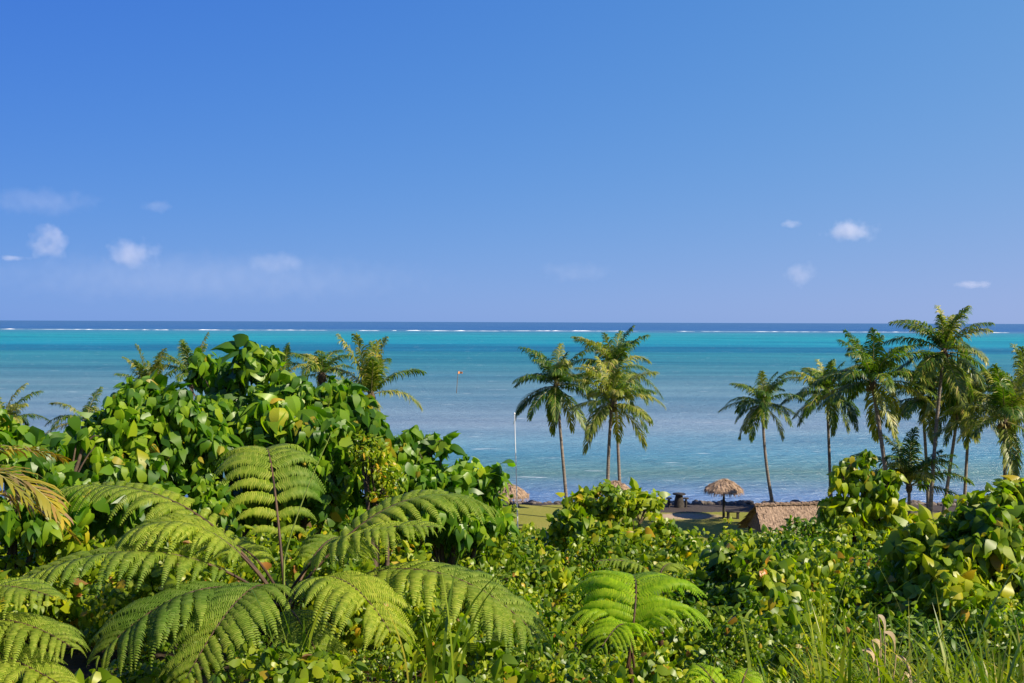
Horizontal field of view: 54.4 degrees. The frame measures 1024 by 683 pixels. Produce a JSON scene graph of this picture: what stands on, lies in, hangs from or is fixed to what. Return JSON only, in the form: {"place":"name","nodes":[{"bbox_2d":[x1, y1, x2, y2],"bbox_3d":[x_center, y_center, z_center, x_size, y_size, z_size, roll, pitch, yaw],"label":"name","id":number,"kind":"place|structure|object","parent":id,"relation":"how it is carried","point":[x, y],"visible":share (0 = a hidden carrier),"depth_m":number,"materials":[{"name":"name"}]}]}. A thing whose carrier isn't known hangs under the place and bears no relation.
{"place":"outdoors","nodes":[
{"label":"outdoors","id":0,"kind":"place"},
{"bbox_2d":[0,502,956,682],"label":"ground","id":1,"kind":"structure","parent":0,"point":[709,518],"depth_m":64.21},
{"bbox_2d":[0,383,52,503],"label":"coconut palm","id":2,"kind":"object","parent":1,"relation":"on","point":[19,418],"visible":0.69,"depth_m":34.11,"materials":[{"name":"green plant"}]},
{"bbox_2d":[0,445,82,546],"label":"coconut palm","id":3,"kind":"object","parent":1,"relation":"on","point":[38,495],"visible":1,"depth_m":7.46,"materials":[{"name":"green plant"}]},
{"bbox_2d":[0,577,90,682],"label":"tree fern","id":4,"kind":"object","parent":1,"relation":"on","point":[11,646],"visible":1,"depth_m":8.02,"materials":[{"name":"green plant"}]},
{"bbox_2d":[0,408,109,643],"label":"broadleaf tree","id":5,"kind":"object","parent":1,"relation":"on","point":[27,531],"visible":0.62,"depth_m":14.40,"materials":[{"name":"green plant"}]},
{"bbox_2d":[44,386,102,433],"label":"coconut palm","id":6,"kind":"object","parent":1,"relation":"on","point":[90,409],"visible":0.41,"depth_m":40.10,"materials":[{"name":"green plant"}]},
{"bbox_2d":[113,344,187,380],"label":"coconut palm","id":7,"kind":"object","parent":1,"relation":"on","point":[141,370],"visible":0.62,"depth_m":41.79,"materials":[{"name":"green plant"}]},
{"bbox_2d":[66,368,247,567],"bbox_3d":[-6.192,2.805,16.418,3.301,4.732,2.218,0,1,-30],"label":"broadleaf tree","id":8,"kind":"object","parent":1,"relation":"on","point":[156,432],"visible":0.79,"depth_m":16.10,"materials":[{"name":"green plant"}]},
{"bbox_2d":[153,332,213,399],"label":"coconut palm","id":9,"kind":"object","parent":1,"relation":"on","point":[184,350],"visible":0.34,"depth_m":49.85,"materials":[{"name":"green plant"}]},
{"bbox_2d":[0,443,552,682],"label":"tree fern","id":10,"kind":"object","parent":1,"relation":"on","point":[221,597],"visible":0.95,"depth_m":9.41,"materials":[{"name":"green plant"}]},
{"bbox_2d":[241,574,338,675],"bbox_3d":[-1.827,2.309,7.968,1.072,0.925,0.404,0,1,13],"label":"grass tuft","id":11,"kind":"object","parent":1,"relation":"on","point":[310,636],"visible":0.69,"depth_m":7.84,"materials":[{"name":"green plant"}]},
{"bbox_2d":[279,342,310,372],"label":"coconut palm","id":12,"kind":"object","parent":1,"relation":"on","point":[286,350],"visible":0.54,"depth_m":41.98,"materials":[{"name":"green plant"}]},
{"bbox_2d":[183,333,416,645],"bbox_3d":[-3.982,2.840,17.889,4.485,5.963,2.681,0,1,0],"label":"broadleaf tree","id":13,"kind":"object","parent":1,"relation":"on","point":[287,407],"visible":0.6,"depth_m":17.60,"materials":[{"name":"green plant"}]},
{"bbox_2d":[283,427,338,657],"bbox_3d":[-1.953,2.124,9.701,0.534,2.572,0.082,0,1,-20],"label":"climbing shoot","id":14,"kind":"object","parent":1,"relation":"on","point":[334,440],"visible":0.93,"depth_m":9.64,"materials":[{"name":"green plant"}]},
{"bbox_2d":[280,349,353,396],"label":"coconut palm","id":15,"kind":"object","parent":1,"relation":"on","point":[320,366],"visible":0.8,"depth_m":44.74,"materials":[{"name":"green plant"}]},
{"bbox_2d":[327,332,426,411],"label":"coconut palm","id":16,"kind":"object","parent":1,"relation":"on","point":[370,368],"visible":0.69,"depth_m":37.84,"materials":[{"name":"green plant"}]},
{"bbox_2d":[347,429,407,655],"bbox_3d":[-2.320,3.524,17.074,1.084,4.030,0.856,0,1,0],"label":"vine mound","id":17,"kind":"object","parent":1,"relation":"on","point":[368,451],"visible":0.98,"depth_m":16.99,"materials":[{"name":"green plant"}]},
{"bbox_2d":[362,425,519,572],"bbox_3d":[-1.460,3.885,18.987,3.208,4.585,2.017,0,1,-24],"label":"broadleaf tree","id":18,"kind":"object","parent":1,"relation":"on","point":[413,445],"visible":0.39,"depth_m":18.75,"materials":[{"name":"green plant"}]},
{"bbox_2d":[380,557,512,682],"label":"grass tuft","id":19,"kind":"object","parent":1,"relation":"on","point":[430,668],"visible":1,"depth_m":7.61,"materials":[{"name":"green plant"}]},
{"bbox_2d":[425,490,539,577],"bbox_3d":[-0.658,4.792,20.952,2.406,3.319,1.937,-1,2,-44],"label":"shrub","id":20,"kind":"object","parent":1,"relation":"on","point":[488,552],"visible":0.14,"depth_m":20.94,"materials":[{"name":"green plant"}]},
{"bbox_2d":[0,494,1023,682],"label":"undergrowth","id":21,"kind":"object","parent":1,"relation":"on","point":[87,611],"visible":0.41,"depth_m":13.05,"materials":[{"name":"green plant"}]},
{"bbox_2d":[0,533,1023,682],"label":"brushwood","id":22,"kind":"object","parent":1,"relation":"on","point":[707,641],"visible":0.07,"depth_m":12.69,"materials":[{"name":"green plant"}]},
{"bbox_2d":[498,483,529,505],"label":"thatched parasol","id":23,"kind":"object","parent":1,"relation":"on","point":[522,495],"visible":0.57,"depth_m":65.50,"materials":[{"name":"beige plant"}]},
{"bbox_2d":[514,413,517,526],"bbox_3d":[0.257,8.133,61.171,0.332,7.551,0.100,0,1,0],"label":"flagpole","id":24,"kind":"object","parent":1,"relation":"on","point":[516,474],"visible":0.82,"depth_m":61.15,"materials":[{"name":"white metal"}]},
{"bbox_2d":[512,343,608,497],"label":"coconut palm","id":25,"kind":"object","parent":1,"relation":"on","point":[559,373],"visible":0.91,"depth_m":65.50,"materials":[{"name":"green plant"}]},
{"bbox_2d":[566,325,663,481],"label":"coconut palm","id":26,"kind":"object","parent":1,"relation":"on","point":[615,356],"visible":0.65,"depth_m":67.71,"materials":[{"name":"green plant"}]},
{"bbox_2d":[600,480,629,496],"bbox_3d":[6.751,10.477,65.217,2.486,2.821,2.485,0,1,0],"label":"thatched parasol","id":27,"kind":"object","parent":1,"relation":"on","point":[615,483],"visible":0.28,"depth_m":64.83,"materials":[{"name":"beige plant"}]},
{"bbox_2d":[566,356,665,479],"bbox_3d":[6.091,6.416,58.568,5.892,11.112,5.630,1,1,17],"label":"coconut palm","id":28,"kind":"object","parent":1,"relation":"on","point":[613,387],"visible":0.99,"depth_m":58.14,"materials":[{"name":"green plant"}]},
{"bbox_2d":[546,477,694,569],"bbox_3d":[2.935,5.533,26.800,4.046,3.550,2.897,0,1,0],"label":"vine mound","id":29,"kind":"object","parent":1,"relation":"on","point":[595,519],"visible":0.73,"depth_m":26.77,"materials":[{"name":"green plant"}]},
{"bbox_2d":[558,570,712,682],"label":"young tree fern","id":30,"kind":"object","parent":1,"relation":"on","point":[619,623],"visible":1,"depth_m":8.50,"materials":[{"name":"green plant"}]},
{"bbox_2d":[592,558,690,646],"bbox_3d":[1.824,3.971,13.363,1.658,2.202,0.522,0,1,-28],"label":"young tree fern","id":31,"kind":"object","parent":1,"relation":"on","point":[668,566],"visible":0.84,"depth_m":13.30,"materials":[{"name":"green plant"}]},
{"bbox_2d":[673,492,685,507],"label":"round table","id":32,"kind":"object","parent":1,"relation":"on","point":[678,501],"visible":1,"depth_m":69.97,"materials":[{"name":"grey stone"}]},
{"bbox_2d":[684,663,763,682],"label":"young tree fern","id":33,"kind":"object","parent":1,"relation":"on","point":[695,669],"visible":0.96,"depth_m":7.76,"materials":[{"name":"green plant"}]},
{"bbox_2d":[703,478,744,517],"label":"thatched parasol","id":34,"kind":"object","parent":1,"relation":"on","point":[723,487],"visible":1,"depth_m":65.54,"materials":[{"name":"beige plant"}]},
{"bbox_2d":[726,511,739,518],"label":"bench","id":35,"kind":"object","parent":1,"relation":"on","point":[736,512],"visible":0.93,"depth_m":66.07,"materials":[{"name":"brown wood"}]},
{"bbox_2d":[503,499,967,506],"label":"rocky rubble","id":36,"kind":"object","parent":1,"relation":"on","point":[751,502],"visible":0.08,"depth_m":72.30,"materials":[{"name":"grey stone"}]},
{"bbox_2d":[717,370,807,502],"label":"coconut palm","id":37,"kind":"object","parent":1,"relation":"on","point":[763,399],"visible":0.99,"depth_m":68.82,"materials":[{"name":"green plant"}]},
{"bbox_2d":[692,540,837,635],"bbox_3d":[3.672,4.151,14.712,2.158,2.094,2.470,1,1,20],"label":"vine mound","id":38,"kind":"object","parent":1,"relation":"on","point":[764,571],"visible":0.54,"depth_m":14.78,"materials":[{"name":"green plant"}]},
{"bbox_2d":[736,501,819,536],"bbox_3d":[15.397,10.526,55.911,4.519,3.015,4.198,0,1,-10],"label":"thatched hut","id":39,"kind":"object","parent":1,"relation":"on","point":[771,515],"visible":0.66,"depth_m":55.54,"materials":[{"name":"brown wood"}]},
{"bbox_2d":[759,515,830,543],"bbox_3d":[11.774,8.627,39.837,4.767,3.217,2.490,0,1,-27],"label":"shrub","id":40,"kind":"object","parent":1,"relation":"on","point":[809,527],"visible":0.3,"depth_m":39.83,"materials":[{"name":"green plant"}]},
{"bbox_2d":[779,359,871,497],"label":"coconut palm","id":41,"kind":"object","parent":1,"relation":"on","point":[827,387],"visible":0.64,"depth_m":69.18,"materials":[{"name":"green plant"}]},
{"bbox_2d":[656,550,1023,682],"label":"tall grass","id":42,"kind":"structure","parent":1,"relation":"on","point":[822,671],"depth_m":7.55,"materials":[{"name":"green plant"}]},
{"bbox_2d":[816,449,919,555],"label":"bush","id":43,"kind":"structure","parent":1,"relation":"on","point":[870,506],"depth_m":26.84,"materials":[{"name":"green plant"}]},
{"bbox_2d":[811,327,938,490],"bbox_3d":[20.491,5.609,57.219,6.915,12.866,6.693,0,1,-24],"label":"coconut palm","id":44,"kind":"object","parent":1,"relation":"on","point":[872,367],"visible":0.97,"depth_m":56.56,"materials":[{"name":"green plant"}]},
{"bbox_2d":[862,614,920,682],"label":"withered stalk","id":45,"kind":"object","parent":1,"relation":"on","point":[890,633],"visible":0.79,"depth_m":7.71,"materials":[{"name":"beige plant"}]},
{"bbox_2d":[850,426,974,514],"bbox_3d":[23.942,8.578,59.014,7.414,6.992,7.343,0,1,0],"label":"coconut palm","id":46,"kind":"object","parent":1,"relation":"on","point":[908,469],"visible":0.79,"depth_m":58.87,"materials":[{"name":"green plant"}]},
{"bbox_2d":[875,351,973,508],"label":"coconut palm","id":47,"kind":"object","parent":1,"relation":"on","point":[909,407],"visible":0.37,"depth_m":65.13,"materials":[{"name":"green plant"}]},
{"bbox_2d":[881,305,995,513],"bbox_3d":[24.544,4.989,56.763,6.340,14.181,5.484,0,1,-28],"label":"coconut palm","id":48,"kind":"object","parent":1,"relation":"on","point":[944,340],"visible":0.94,"depth_m":56.58,"materials":[{"name":"green plant"}]},
{"bbox_2d":[855,475,1023,649],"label":"shrub","id":49,"kind":"object","parent":1,"relation":"on","point":[965,552],"visible":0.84,"depth_m":14.07,"materials":[{"name":"green plant"}]},
{"bbox_2d":[917,368,1002,494],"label":"coconut palm","id":50,"kind":"object","parent":1,"relation":"on","point":[947,437],"visible":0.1,"depth_m":67.21,"materials":[{"name":"green plant"}]},
{"bbox_2d":[914,347,1018,516],"bbox_3d":[29.079,6.176,64.079,6.712,11.689,6.624,0,1,0],"label":"coconut palm","id":51,"kind":"object","parent":1,"relation":"on","point":[929,409],"visible":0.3,"depth_m":63.53,"materials":[{"name":"green plant"}]},
{"bbox_2d":[932,363,1023,479],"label":"coconut palm","id":52,"kind":"object","parent":1,"relation":"on","point":[1005,397],"visible":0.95,"depth_m":55.43,"materials":[{"name":"palm leaf"},{"name":"bark"}]},
{"bbox_2d":[970,343,1023,445],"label":"coconut palm","id":53,"kind":"object","parent":1,"relation":"on","point":[1019,356],"visible":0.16,"depth_m":61.79,"materials":[{"name":"palm leaf"},{"name":"bark"}]},
{"bbox_2d":[0,320,1023,502],"bbox_3d":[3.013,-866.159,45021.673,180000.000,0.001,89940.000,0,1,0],"label":"sea","id":54,"kind":"structure","parent":0,"point":[695,446],"depth_m":218.80,"materials":[{"name":"liquid"}]},
{"bbox_2d":[67,329,998,332],"bbox_3d":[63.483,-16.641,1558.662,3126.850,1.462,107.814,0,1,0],"label":"reef surf","id":55,"kind":"structure","parent":54,"relation":"on","point":[407,330],"depth_m":1548.24,"materials":[{"name":"liquid"}]},
{"bbox_2d":[0,0,1023,323],"label":"sky","id":56,"kind":"structure","parent":0,"point":[605,161],"materials":[{"name":"blue"}]}
]}

